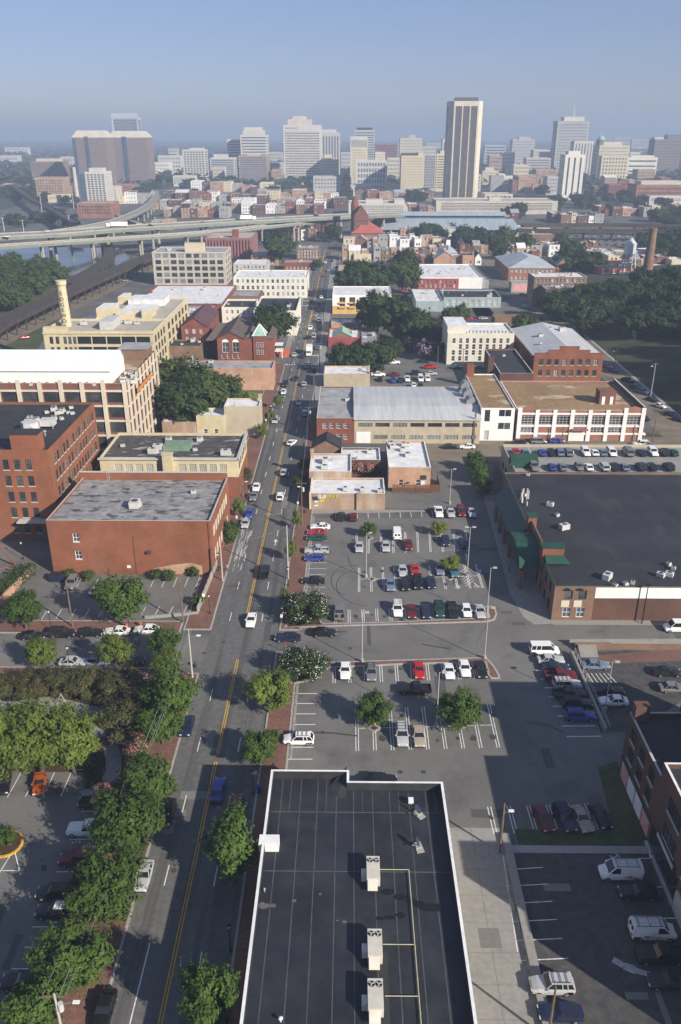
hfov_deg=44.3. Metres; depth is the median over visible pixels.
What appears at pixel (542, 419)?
window
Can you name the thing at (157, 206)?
row house
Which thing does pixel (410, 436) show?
window
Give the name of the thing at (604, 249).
row house
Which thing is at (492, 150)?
office tower
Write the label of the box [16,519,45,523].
canopy slab
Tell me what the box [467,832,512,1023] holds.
concrete joint
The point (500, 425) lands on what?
window
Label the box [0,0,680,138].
sky
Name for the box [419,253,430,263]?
row house
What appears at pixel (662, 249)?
tree
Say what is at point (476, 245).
row house
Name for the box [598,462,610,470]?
minivan
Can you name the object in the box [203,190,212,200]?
row house
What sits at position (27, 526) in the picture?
window
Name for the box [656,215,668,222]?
tree
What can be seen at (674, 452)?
sedan car
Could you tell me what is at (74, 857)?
sport utility car
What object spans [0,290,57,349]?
riverbank
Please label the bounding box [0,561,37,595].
ivy
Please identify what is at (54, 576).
rubbish skip
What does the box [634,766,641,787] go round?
window
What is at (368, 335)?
brick building
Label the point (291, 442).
sedan car
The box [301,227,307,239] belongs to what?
row house
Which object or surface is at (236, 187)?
row house
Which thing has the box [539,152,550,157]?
office building
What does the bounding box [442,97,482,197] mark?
skyscraper
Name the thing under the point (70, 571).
bush
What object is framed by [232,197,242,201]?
row house
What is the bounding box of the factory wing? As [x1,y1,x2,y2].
[458,363,514,440]
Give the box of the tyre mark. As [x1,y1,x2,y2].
[313,556,562,736]
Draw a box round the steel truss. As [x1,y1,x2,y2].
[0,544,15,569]
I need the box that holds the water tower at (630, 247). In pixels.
[618,237,636,274]
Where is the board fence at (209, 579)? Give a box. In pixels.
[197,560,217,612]
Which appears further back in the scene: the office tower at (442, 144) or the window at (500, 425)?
the office tower at (442, 144)
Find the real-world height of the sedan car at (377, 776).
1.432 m
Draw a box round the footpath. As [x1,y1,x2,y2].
[79,743,120,796]
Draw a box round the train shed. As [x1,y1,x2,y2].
[381,211,519,236]
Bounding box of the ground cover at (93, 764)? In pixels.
[83,752,102,788]
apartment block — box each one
[30,158,70,181]
[35,177,70,196]
[47,194,73,202]
[76,201,120,217]
[532,169,557,175]
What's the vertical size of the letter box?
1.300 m
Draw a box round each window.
[1,392,17,401]
[2,460,9,470]
[5,476,12,486]
[8,492,15,502]
[11,508,17,517]
[13,523,20,533]
[14,460,21,470]
[16,476,23,486]
[19,492,26,502]
[22,508,28,517]
[23,392,38,401]
[25,460,32,470]
[25,524,31,533]
[28,476,35,486]
[30,492,37,502]
[33,508,40,517]
[36,524,42,533]
[44,392,59,401]
[65,392,80,401]
[73,534,79,542]
[75,551,82,559]
[77,336,91,343]
[79,347,91,349]
[86,392,101,401]
[92,337,105,343]
[93,347,106,349]
[95,407,103,416]
[96,422,104,431]
[98,437,106,445]
[107,337,120,343]
[107,392,122,401]
[108,347,118,349]
[109,407,123,416]
[111,422,125,431]
[114,464,121,470]
[121,337,135,343]
[125,464,132,470]
[135,464,142,470]
[136,337,149,341]
[145,464,152,470]
[156,464,162,470]
[178,464,185,470]
[179,266,184,270]
[189,464,196,470]
[199,464,206,470]
[209,464,216,470]
[219,464,226,470]
[222,342,228,351]
[232,342,238,352]
[339,297,344,301]
[349,297,354,301]
[358,423,371,426]
[374,435,386,438]
[375,423,389,426]
[391,435,404,438]
[393,423,406,426]
[409,435,422,438]
[410,423,424,426]
[427,435,439,438]
[428,423,441,426]
[444,435,457,438]
[445,423,459,426]
[462,435,475,438]
[463,423,476,426]
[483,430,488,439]
[484,410,489,420]
[498,423,503,428]
[499,410,504,415]
[504,423,509,428]
[505,410,510,415]
[520,427,533,431]
[521,416,534,423]
[539,416,552,423]
[546,359,550,365]
[554,359,558,365]
[556,416,569,423]
[562,608,570,616]
[564,590,572,598]
[574,416,587,423]
[576,608,584,616]
[578,590,586,598]
[585,359,589,365]
[590,427,603,432]
[591,417,604,424]
[608,427,621,432]
[609,417,622,424]
[626,417,640,424]
[626,746,632,767]
[629,729,636,749]
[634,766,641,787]
[637,746,645,768]
[643,784,650,807]
[646,765,654,788]
[661,822,675,860]
[666,797,680,836]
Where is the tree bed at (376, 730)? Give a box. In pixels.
[366,724,381,732]
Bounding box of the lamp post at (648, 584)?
[641,583,651,623]
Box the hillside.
[540,257,680,415]
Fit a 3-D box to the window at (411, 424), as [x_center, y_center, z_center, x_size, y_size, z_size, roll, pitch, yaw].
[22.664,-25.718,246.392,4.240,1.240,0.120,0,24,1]
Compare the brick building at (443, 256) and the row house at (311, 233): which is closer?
the brick building at (443, 256)
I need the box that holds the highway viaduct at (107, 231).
[0,212,404,259]
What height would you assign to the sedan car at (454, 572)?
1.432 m
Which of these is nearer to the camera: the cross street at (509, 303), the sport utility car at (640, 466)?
the sport utility car at (640, 466)
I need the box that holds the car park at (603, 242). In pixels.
[565,234,646,249]
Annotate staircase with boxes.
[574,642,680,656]
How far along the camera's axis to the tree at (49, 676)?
134.75 m
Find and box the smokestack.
[72,167,79,202]
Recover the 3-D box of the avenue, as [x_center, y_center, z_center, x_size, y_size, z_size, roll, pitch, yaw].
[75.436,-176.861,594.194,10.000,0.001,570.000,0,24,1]
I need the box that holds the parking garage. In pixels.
[349,198,405,212]
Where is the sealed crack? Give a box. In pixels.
[22,395,636,1022]
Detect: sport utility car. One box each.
[48,626,76,638]
[57,847,98,868]
[64,574,79,589]
[282,380,287,386]
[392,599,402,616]
[395,721,409,746]
[411,370,422,375]
[412,573,423,589]
[425,375,430,381]
[433,599,445,617]
[528,971,576,997]
[529,460,538,470]
[551,676,581,688]
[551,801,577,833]
[554,448,564,455]
[560,694,592,709]
[564,706,596,722]
[580,446,590,456]
[632,439,648,443]
[634,462,646,470]
[647,446,658,456]
[658,448,670,455]
[662,462,674,470]
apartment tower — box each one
[77,172,87,201]
[85,167,113,200]
[557,151,584,199]
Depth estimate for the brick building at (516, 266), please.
524.84 m
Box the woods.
[0,139,680,187]
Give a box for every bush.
[0,823,21,846]
[60,568,76,578]
[80,568,94,581]
[148,567,161,579]
[161,568,175,580]
[185,566,200,576]
[190,593,206,604]
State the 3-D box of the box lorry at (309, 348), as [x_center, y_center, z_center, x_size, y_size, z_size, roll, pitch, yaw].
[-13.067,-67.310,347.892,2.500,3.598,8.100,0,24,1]
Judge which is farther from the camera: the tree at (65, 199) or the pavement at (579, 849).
the tree at (65, 199)
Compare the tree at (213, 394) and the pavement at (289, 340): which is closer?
the tree at (213, 394)
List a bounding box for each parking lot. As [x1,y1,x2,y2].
[0,539,200,619]
[0,772,101,1003]
[287,518,680,846]
[370,337,445,370]
[371,372,464,386]
[385,461,467,509]
[514,849,680,1023]
[575,650,680,731]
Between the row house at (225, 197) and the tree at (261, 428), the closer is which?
the tree at (261, 428)
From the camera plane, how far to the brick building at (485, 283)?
496.52 m
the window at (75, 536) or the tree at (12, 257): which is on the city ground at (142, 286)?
the tree at (12, 257)
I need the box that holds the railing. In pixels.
[574,650,610,731]
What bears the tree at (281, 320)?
on the city ground at (142, 286)
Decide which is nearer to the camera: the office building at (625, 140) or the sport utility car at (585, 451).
the sport utility car at (585, 451)
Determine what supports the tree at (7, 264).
on the city ground at (142, 286)
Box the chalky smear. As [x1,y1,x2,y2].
[233,517,648,975]
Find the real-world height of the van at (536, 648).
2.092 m
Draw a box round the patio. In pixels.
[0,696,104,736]
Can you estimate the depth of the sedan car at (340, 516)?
198.45 m
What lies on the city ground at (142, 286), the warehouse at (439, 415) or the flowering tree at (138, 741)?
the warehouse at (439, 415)
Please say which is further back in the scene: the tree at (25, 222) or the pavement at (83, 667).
the tree at (25, 222)
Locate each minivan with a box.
[271,415,277,423]
[302,409,307,416]
[456,504,466,516]
[512,438,528,443]
[530,437,546,443]
[563,447,573,456]
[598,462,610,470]
[606,446,616,456]
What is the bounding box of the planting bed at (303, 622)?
[287,611,319,625]
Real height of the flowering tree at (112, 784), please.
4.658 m
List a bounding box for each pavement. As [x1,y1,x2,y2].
[0,620,182,633]
[0,621,181,632]
[0,666,150,678]
[0,667,147,675]
[51,674,196,1023]
[76,673,198,987]
[183,363,285,629]
[185,363,284,628]
[227,651,295,1008]
[227,652,293,1023]
[279,415,312,629]
[281,415,316,628]
[285,270,311,348]
[286,270,310,348]
[311,258,335,407]
[312,258,335,406]
[313,509,425,513]
[483,495,551,624]
[503,845,647,853]
[551,620,666,624]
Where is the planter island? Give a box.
[0,830,23,857]
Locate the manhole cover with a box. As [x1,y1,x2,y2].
[171,464,425,872]
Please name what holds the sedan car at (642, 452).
on the parking lot at (514, 462)
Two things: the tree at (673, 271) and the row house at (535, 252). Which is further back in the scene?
the row house at (535, 252)
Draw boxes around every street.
[0,262,152,347]
[0,633,209,667]
[71,301,116,304]
[110,208,338,1023]
[123,272,235,274]
[203,357,286,362]
[325,357,615,363]
[331,302,529,304]
[335,273,500,274]
[370,384,448,386]
[425,437,670,461]
[480,254,680,444]
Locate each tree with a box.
[0,187,12,197]
[0,249,23,263]
[0,264,23,280]
[0,276,31,290]
[0,277,10,284]
[0,279,34,310]
[0,588,46,628]
[0,669,22,698]
[0,685,46,780]
[0,693,77,780]
[0,964,70,1023]
[1,259,19,270]
[2,213,15,224]
[5,664,53,704]
[10,213,25,224]
[10,258,42,272]
[13,193,22,200]
[14,185,29,191]
[15,217,28,227]
[19,265,51,294]
[20,633,58,667]
[22,909,122,998]
[25,253,63,265]
[27,696,102,774]
[28,182,35,190]
[28,190,36,195]
[28,211,43,222]
[38,259,71,284]
[39,660,74,698]
[40,191,49,200]
[42,211,57,223]
[52,661,106,701]
[57,833,151,927]
[60,195,71,203]
[80,783,169,860]
[87,566,152,625]
[87,661,148,707]
[90,692,141,746]
[93,629,135,667]
[93,776,123,800]
[114,676,154,709]
[114,745,180,809]
[120,730,150,762]
[133,693,191,744]
[135,653,205,724]
[139,183,152,188]
[143,621,184,655]
[149,646,186,672]
[152,182,161,188]
[152,373,210,422]
[158,352,197,387]
[165,354,229,407]
[169,952,241,1023]
[195,796,258,889]
[200,367,247,407]
[223,519,239,543]
[231,497,245,516]
[239,727,280,765]
[241,662,295,713]
[243,466,252,481]
[244,391,257,397]
[250,299,300,340]
[256,421,268,438]
[261,229,298,263]
[264,184,276,189]
[264,409,275,424]
[273,393,282,407]
[277,643,333,684]
[279,586,287,603]
[280,585,333,625]
[282,182,289,188]
[283,538,297,556]
[292,473,308,486]
[292,508,301,529]
[297,457,309,471]
[312,259,323,267]
[323,223,343,241]
[324,341,356,365]
[331,259,368,285]
[337,190,350,197]
[342,340,379,372]
[351,456,375,474]
[353,285,390,329]
[353,685,396,729]
[357,257,397,289]
[358,521,377,536]
[362,337,398,372]
[366,466,377,476]
[372,291,413,340]
[385,337,405,355]
[388,251,423,291]
[390,247,422,263]
[394,306,437,342]
[397,286,410,296]
[405,189,418,200]
[405,336,422,350]
[411,222,434,236]
[412,341,436,358]
[414,191,429,201]
[425,322,442,342]
[429,519,448,535]
[432,223,444,232]
[432,685,484,733]
[433,228,448,236]
[433,341,444,357]
[439,306,458,318]
[439,555,460,572]
[449,226,476,244]
[454,224,473,231]
[454,302,471,319]
[461,228,484,243]
[466,450,487,466]
[468,459,490,479]
[471,226,486,234]
[473,476,494,496]
[474,231,500,243]
[488,238,510,255]
[492,223,517,243]
[500,206,515,213]
[509,312,539,327]
[511,202,528,208]
[511,203,528,212]
[512,206,527,218]
[514,230,536,247]
[534,184,550,194]
[535,291,561,317]
[538,293,572,320]
[539,286,566,294]
[547,195,563,199]
[552,247,587,261]
[553,194,567,205]
[553,232,570,241]
[558,238,578,252]
[558,258,576,271]
[560,283,592,297]
[566,292,594,313]
[566,302,601,335]
[568,192,583,202]
[574,197,590,208]
[574,252,604,271]
[577,242,589,249]
[578,251,607,266]
[578,260,598,271]
[581,282,611,296]
[582,194,600,206]
[585,302,613,329]
[593,292,622,311]
[598,277,624,286]
[599,185,605,192]
[600,193,614,201]
[609,278,646,303]
[609,303,641,320]
[610,285,643,306]
[613,305,647,339]
[615,188,631,197]
[616,192,632,202]
[628,266,662,288]
[632,197,642,202]
[633,200,648,207]
[635,232,648,247]
[636,194,646,200]
[639,285,670,309]
[641,299,679,327]
[641,308,678,336]
[644,273,675,290]
[645,236,677,251]
[645,249,664,253]
[646,206,665,221]
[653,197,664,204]
[653,309,680,335]
[655,248,668,255]
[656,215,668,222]
[656,263,680,281]
[657,229,677,241]
[660,197,673,206]
[660,216,671,223]
[660,290,680,309]
[664,206,679,217]
[664,215,680,223]
[666,280,680,293]
[667,228,680,241]
[667,240,680,256]
[671,249,680,257]
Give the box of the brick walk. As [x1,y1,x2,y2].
[590,650,680,663]
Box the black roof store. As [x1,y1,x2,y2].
[240,766,476,1023]
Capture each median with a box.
[288,605,496,627]
[289,607,494,626]
[327,657,499,678]
[327,658,497,676]
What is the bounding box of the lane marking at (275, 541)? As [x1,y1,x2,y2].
[129,258,327,1023]
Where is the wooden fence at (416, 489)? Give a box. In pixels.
[392,474,439,491]
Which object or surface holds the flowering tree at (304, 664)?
on the planting bed
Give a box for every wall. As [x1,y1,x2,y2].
[0,565,33,606]
[145,611,197,618]
[569,639,680,645]
[570,650,607,732]
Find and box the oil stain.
[289,512,592,820]
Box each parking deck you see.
[432,197,557,213]
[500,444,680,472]
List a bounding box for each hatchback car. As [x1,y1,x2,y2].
[240,518,249,528]
[245,508,253,517]
[304,553,323,561]
[349,513,356,520]
[441,535,450,545]
[461,603,472,617]
[574,462,583,470]
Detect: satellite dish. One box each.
[412,804,425,819]
[412,836,424,853]
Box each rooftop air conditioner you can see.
[361,856,379,890]
[361,978,383,1023]
[362,929,382,969]
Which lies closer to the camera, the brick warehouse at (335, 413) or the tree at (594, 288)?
the brick warehouse at (335, 413)
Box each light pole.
[360,611,368,662]
[365,532,371,577]
[434,671,446,727]
[448,468,455,503]
[465,526,475,576]
[483,607,495,658]
[485,567,496,616]
[603,660,619,711]
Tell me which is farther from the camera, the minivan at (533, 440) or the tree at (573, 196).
the tree at (573, 196)
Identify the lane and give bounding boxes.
[448,464,518,609]
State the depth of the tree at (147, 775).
110.86 m
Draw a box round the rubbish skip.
[49,571,67,581]
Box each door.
[356,432,370,442]
[601,397,612,403]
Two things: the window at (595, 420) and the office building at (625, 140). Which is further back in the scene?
the office building at (625, 140)
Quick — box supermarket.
[494,472,680,620]
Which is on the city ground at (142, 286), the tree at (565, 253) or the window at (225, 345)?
the tree at (565, 253)
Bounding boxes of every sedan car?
[0,769,12,795]
[0,969,40,992]
[18,630,46,640]
[19,335,30,338]
[58,656,84,666]
[76,626,103,637]
[77,793,100,809]
[83,655,111,666]
[91,987,117,1023]
[103,625,130,636]
[116,655,145,666]
[133,624,159,634]
[134,859,153,892]
[160,797,176,825]
[179,715,194,736]
[210,777,226,802]
[228,794,243,815]
[245,612,256,627]
[249,492,257,500]
[252,482,260,491]
[274,631,300,642]
[280,468,287,475]
[286,439,296,445]
[295,399,301,404]
[301,575,324,584]
[306,533,326,541]
[310,522,330,529]
[310,626,336,637]
[337,512,345,520]
[339,661,350,679]
[354,541,363,552]
[364,772,396,780]
[381,541,390,551]
[385,578,395,591]
[388,372,400,376]
[398,564,407,576]
[400,577,410,590]
[404,539,412,549]
[406,604,416,618]
[412,725,425,747]
[413,661,425,678]
[418,359,429,362]
[420,604,431,618]
[425,371,436,374]
[426,576,436,588]
[435,563,444,574]
[442,443,458,448]
[446,508,455,517]
[449,566,459,577]
[450,364,461,368]
[458,537,468,548]
[458,659,471,677]
[459,443,475,448]
[467,508,476,517]
[474,364,483,368]
[474,604,485,618]
[474,660,487,678]
[512,448,520,452]
[520,449,528,452]
[531,803,554,832]
[536,653,564,663]
[536,1000,585,1023]
[537,449,546,455]
[541,661,570,670]
[546,448,555,456]
[547,463,557,470]
[548,437,564,443]
[557,463,567,470]
[569,804,593,833]
[581,658,610,670]
[583,463,593,470]
[590,449,599,455]
[593,684,624,695]
[597,449,607,455]
[598,694,629,706]
[602,364,611,367]
[607,367,618,371]
[609,462,620,470]
[617,882,660,901]
[619,463,629,470]
[629,384,640,388]
[637,449,647,455]
[645,396,658,402]
[646,462,657,470]
[652,665,680,677]
[653,402,666,408]
[657,681,680,693]
[664,410,678,416]
[669,449,678,455]
[671,416,680,422]
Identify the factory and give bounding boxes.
[42,315,168,362]
[83,293,187,358]
[500,379,646,440]
[594,260,641,274]
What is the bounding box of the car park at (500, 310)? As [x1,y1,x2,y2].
[473,302,504,315]
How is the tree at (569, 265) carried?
on the city ground at (142, 286)
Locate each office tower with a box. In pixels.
[71,130,117,190]
[110,131,155,186]
[111,113,141,130]
[182,148,208,180]
[208,152,214,179]
[210,154,237,179]
[227,139,240,172]
[238,153,269,184]
[240,127,268,154]
[283,116,321,184]
[322,129,339,174]
[350,136,367,186]
[354,128,374,159]
[374,144,396,159]
[399,135,421,157]
[399,152,423,189]
[423,153,435,191]
[435,151,444,191]
[441,134,444,150]
[482,145,505,163]
[509,137,534,163]
[523,157,550,170]
[530,150,549,156]
[550,99,589,172]
[570,141,593,174]
[585,144,595,174]
[590,134,629,177]
[596,155,628,184]
[626,155,657,176]
[647,135,680,174]
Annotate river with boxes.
[0,247,128,284]
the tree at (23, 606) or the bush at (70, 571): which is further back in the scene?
the bush at (70, 571)
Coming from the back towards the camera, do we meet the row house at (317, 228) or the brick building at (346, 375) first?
the row house at (317, 228)
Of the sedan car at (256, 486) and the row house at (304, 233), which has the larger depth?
the row house at (304, 233)
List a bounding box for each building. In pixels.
[0,155,21,166]
[4,147,30,153]
[60,156,74,167]
[70,182,73,191]
[97,433,247,495]
[113,186,122,200]
[114,183,135,193]
[118,194,124,203]
[124,191,137,203]
[137,189,154,202]
[146,285,236,320]
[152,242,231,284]
[155,162,172,174]
[158,155,183,173]
[159,360,275,389]
[162,415,196,432]
[168,148,178,154]
[169,338,205,359]
[173,175,196,185]
[174,189,190,200]
[180,303,218,351]
[188,305,217,312]
[189,190,204,200]
[191,180,203,189]
[196,408,224,432]
[205,229,257,259]
[210,181,225,192]
[212,167,226,178]
[222,299,257,322]
[224,393,262,436]
[232,290,262,300]
[233,259,269,272]
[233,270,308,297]
[239,314,253,323]
[240,193,254,197]
[251,252,280,264]
[254,296,300,335]
[260,182,273,187]
[260,228,283,239]
[266,189,280,198]
[269,152,282,160]
[270,162,283,175]
[271,169,282,178]
[284,259,313,270]
[292,188,306,199]
[296,244,320,258]
[309,449,351,491]
[309,478,384,509]
[311,431,341,452]
[313,176,339,191]
[321,155,338,175]
[324,365,369,385]
[328,326,360,346]
[331,318,361,330]
[332,286,391,313]
[334,196,347,208]
[338,265,344,271]
[341,152,349,168]
[341,447,380,477]
[351,147,366,188]
[353,184,370,195]
[354,251,370,260]
[356,160,386,190]
[361,330,379,344]
[366,189,378,198]
[375,152,384,159]
[379,190,392,199]
[385,440,430,488]
[387,157,399,178]
[393,189,407,199]
[411,289,442,311]
[417,278,458,288]
[419,264,482,288]
[422,146,435,152]
[426,143,440,148]
[433,248,455,263]
[439,288,500,307]
[442,317,514,364]
[446,240,456,252]
[478,174,481,191]
[480,167,498,184]
[481,192,512,197]
[482,277,488,288]
[483,349,533,381]
[487,155,501,171]
[488,175,503,191]
[491,314,520,327]
[494,252,555,280]
[497,173,512,180]
[500,152,514,168]
[508,280,527,292]
[510,164,528,175]
[513,174,539,183]
[516,176,531,192]
[518,225,549,228]
[526,272,586,305]
[529,231,554,242]
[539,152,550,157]
[539,284,572,295]
[543,176,557,194]
[549,254,580,271]
[599,175,617,185]
[604,184,627,196]
[613,137,631,144]
[627,180,680,202]
[629,152,640,154]
[630,139,648,151]
[632,169,655,179]
[646,196,680,203]
[665,257,680,264]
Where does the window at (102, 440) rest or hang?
in the factory loft at (116, 387)
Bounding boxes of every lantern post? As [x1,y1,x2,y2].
[226,923,231,951]
[250,770,254,794]
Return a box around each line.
[59,789,134,994]
[65,791,138,994]
[140,630,189,766]
[140,631,184,752]
[148,630,191,752]
[158,252,324,1023]
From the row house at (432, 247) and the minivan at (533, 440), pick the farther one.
the row house at (432, 247)
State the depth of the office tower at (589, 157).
1602.15 m
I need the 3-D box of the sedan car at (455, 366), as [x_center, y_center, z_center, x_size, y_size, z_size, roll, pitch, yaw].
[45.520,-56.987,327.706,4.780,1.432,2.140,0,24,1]
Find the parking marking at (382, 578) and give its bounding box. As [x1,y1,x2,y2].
[0,510,664,968]
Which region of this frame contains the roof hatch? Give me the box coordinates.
[408,797,413,804]
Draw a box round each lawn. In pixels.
[516,829,644,845]
[598,761,645,840]
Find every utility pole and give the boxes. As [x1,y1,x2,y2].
[42,993,79,1023]
[65,580,73,626]
[178,574,183,622]
[188,629,200,677]
[220,545,222,580]
[237,478,247,496]
[286,525,288,578]
[296,482,306,524]
[305,406,312,431]
[316,342,322,370]
[473,409,477,443]
[498,803,513,852]
[549,986,556,1023]
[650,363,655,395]
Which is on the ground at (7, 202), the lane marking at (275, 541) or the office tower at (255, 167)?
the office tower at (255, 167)
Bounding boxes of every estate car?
[34,900,76,920]
[35,882,71,901]
[276,492,284,500]
[283,731,314,745]
[365,661,377,681]
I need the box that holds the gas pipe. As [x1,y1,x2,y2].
[380,869,421,1023]
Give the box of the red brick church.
[205,317,289,360]
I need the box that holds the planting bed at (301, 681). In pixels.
[289,671,321,683]
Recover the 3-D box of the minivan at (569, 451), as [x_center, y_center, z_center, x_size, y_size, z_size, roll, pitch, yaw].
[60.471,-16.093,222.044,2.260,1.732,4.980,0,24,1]
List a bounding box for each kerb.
[289,684,297,757]
[289,684,298,758]
[305,516,313,592]
[502,833,548,1023]
[563,316,679,415]
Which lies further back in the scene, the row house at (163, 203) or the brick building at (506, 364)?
the row house at (163, 203)
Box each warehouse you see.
[46,469,229,574]
[317,386,353,442]
[353,386,481,443]
[511,322,603,380]
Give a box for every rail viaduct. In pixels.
[0,245,180,345]
[9,184,80,227]
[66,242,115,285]
[516,228,667,240]
[520,223,680,235]
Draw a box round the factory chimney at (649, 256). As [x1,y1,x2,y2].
[643,228,657,270]
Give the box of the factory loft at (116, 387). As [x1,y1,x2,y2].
[0,342,162,454]
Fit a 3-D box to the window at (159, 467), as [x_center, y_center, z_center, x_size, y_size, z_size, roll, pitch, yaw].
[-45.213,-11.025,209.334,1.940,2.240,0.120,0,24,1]
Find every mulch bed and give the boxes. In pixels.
[0,674,156,708]
[0,736,111,771]
[16,731,142,995]
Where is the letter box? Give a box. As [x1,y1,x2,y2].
[257,784,260,793]
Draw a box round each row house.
[0,183,16,188]
[151,217,163,222]
[152,202,159,209]
[159,199,169,208]
[161,218,176,229]
[163,188,175,198]
[163,206,172,216]
[168,199,183,206]
[172,206,180,216]
[180,204,193,217]
[181,199,190,204]
[190,197,201,206]
[190,207,197,217]
[196,204,209,216]
[199,201,213,208]
[201,180,211,190]
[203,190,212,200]
[207,205,219,216]
[211,190,219,200]
[211,200,223,207]
[218,194,229,201]
[219,206,231,217]
[222,201,232,209]
[224,181,233,191]
[229,192,241,201]
[231,201,241,212]
[232,183,242,191]
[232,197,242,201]
[241,200,252,213]
[242,184,252,191]
[243,197,256,203]
[250,185,259,192]
[252,203,266,213]
[255,194,269,202]
[257,188,267,193]
[265,203,276,213]
[269,197,278,202]
[275,203,284,212]
[280,192,291,198]
[281,227,288,236]
[283,196,295,203]
[285,200,295,212]
[291,227,300,239]
[296,197,304,204]
[296,204,303,213]
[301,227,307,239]
[304,202,313,212]
[305,196,313,202]
[307,193,314,199]
[308,224,315,240]
[308,224,319,232]
[314,200,326,208]
[314,202,323,213]
[315,191,322,199]
[323,190,330,199]
[327,197,333,207]
[331,192,338,196]
[342,243,348,260]
[343,237,354,244]
[349,245,360,260]
[355,187,365,199]
[355,234,366,247]
[361,248,372,260]
[367,237,372,247]
[372,237,377,247]
[373,244,380,260]
[378,234,388,246]
[381,247,389,260]
[389,234,398,246]
[390,246,399,260]
[399,227,407,234]
[399,236,409,250]
[406,202,417,211]
[409,233,414,245]
[414,235,421,246]
[418,203,426,211]
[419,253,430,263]
[421,234,431,245]
[421,247,428,252]
[425,189,434,200]
[427,205,434,211]
[428,245,437,254]
[431,234,441,244]
[431,251,437,263]
[437,242,447,249]
[441,236,451,245]
[451,253,461,263]
[457,238,466,252]
[460,251,474,264]
[466,243,472,251]
[471,240,480,253]
[474,250,481,264]
[480,243,488,253]
[487,240,494,253]
[503,183,509,191]
[509,178,517,192]
[509,209,519,221]
[509,246,516,252]
[514,243,525,252]
[525,246,530,253]
[530,247,539,256]
[531,183,539,191]
[531,243,541,256]
[539,176,542,184]
[540,243,547,255]
[545,241,559,256]
[546,211,560,221]
[557,213,570,222]
[568,211,577,222]
[577,214,588,222]
[583,190,592,195]
[583,246,596,252]
[585,214,594,222]
[587,239,598,247]
[589,184,602,196]
[589,212,603,222]
[592,203,604,212]
[593,248,613,252]
[601,249,619,259]
[604,207,611,215]
[605,202,622,215]
[611,247,623,256]
[617,178,626,183]
[621,206,635,215]
[621,253,640,265]
[625,179,634,184]
[636,248,645,253]
[637,205,650,216]
[639,254,656,263]
[646,202,660,209]
[654,176,670,179]
[654,252,668,263]
[668,202,680,208]
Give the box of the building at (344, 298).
[332,286,391,313]
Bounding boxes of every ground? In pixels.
[0,139,680,209]
[0,188,680,774]
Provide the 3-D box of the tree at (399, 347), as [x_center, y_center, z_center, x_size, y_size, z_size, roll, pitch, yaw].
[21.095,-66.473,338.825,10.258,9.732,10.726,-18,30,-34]
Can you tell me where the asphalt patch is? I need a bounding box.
[0,381,671,1023]
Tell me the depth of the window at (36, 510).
187.58 m
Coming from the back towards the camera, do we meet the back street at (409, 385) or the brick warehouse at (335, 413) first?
the back street at (409, 385)
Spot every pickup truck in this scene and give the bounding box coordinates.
[66,818,97,837]
[258,564,269,578]
[304,544,328,554]
[333,604,344,620]
[371,371,385,376]
[390,377,395,382]
[398,680,431,695]
[404,375,409,381]
[423,363,436,368]
[434,506,443,517]
[446,601,457,618]
[543,667,577,681]
[552,685,587,700]
[621,377,634,382]
[633,941,680,966]
[635,388,650,394]
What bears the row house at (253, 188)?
on the ground at (7, 202)
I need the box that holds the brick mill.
[0,402,100,538]
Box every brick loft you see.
[619,701,680,840]
[644,762,680,929]
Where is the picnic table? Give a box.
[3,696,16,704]
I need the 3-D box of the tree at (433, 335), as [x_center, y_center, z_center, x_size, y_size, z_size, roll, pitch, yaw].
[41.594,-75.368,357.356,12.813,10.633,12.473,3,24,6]
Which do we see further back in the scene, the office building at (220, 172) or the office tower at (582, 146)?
the office tower at (582, 146)
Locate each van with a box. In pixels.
[391,526,401,539]
[417,373,423,381]
[528,641,559,655]
[597,858,644,881]
[621,446,634,456]
[627,916,677,942]
[662,618,680,632]
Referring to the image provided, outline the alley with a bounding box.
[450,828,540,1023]
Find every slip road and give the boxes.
[0,219,350,258]
[53,190,160,249]
[115,214,150,233]
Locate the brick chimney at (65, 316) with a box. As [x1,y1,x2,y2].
[55,280,71,326]
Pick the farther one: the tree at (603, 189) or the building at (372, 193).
the tree at (603, 189)
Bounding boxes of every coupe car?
[31,771,46,795]
[307,528,326,534]
[410,564,419,575]
[443,663,455,679]
[588,802,612,829]
[644,968,680,991]
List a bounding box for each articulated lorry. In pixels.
[106,222,127,226]
[240,215,255,219]
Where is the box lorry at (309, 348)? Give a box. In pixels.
[306,344,312,355]
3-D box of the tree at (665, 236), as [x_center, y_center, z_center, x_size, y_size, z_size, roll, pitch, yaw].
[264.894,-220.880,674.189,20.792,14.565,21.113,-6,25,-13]
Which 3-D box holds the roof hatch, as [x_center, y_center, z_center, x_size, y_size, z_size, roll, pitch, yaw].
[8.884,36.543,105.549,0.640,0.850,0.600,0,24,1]
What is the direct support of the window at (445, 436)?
in the warehouse at (439, 415)
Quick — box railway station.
[351,198,383,238]

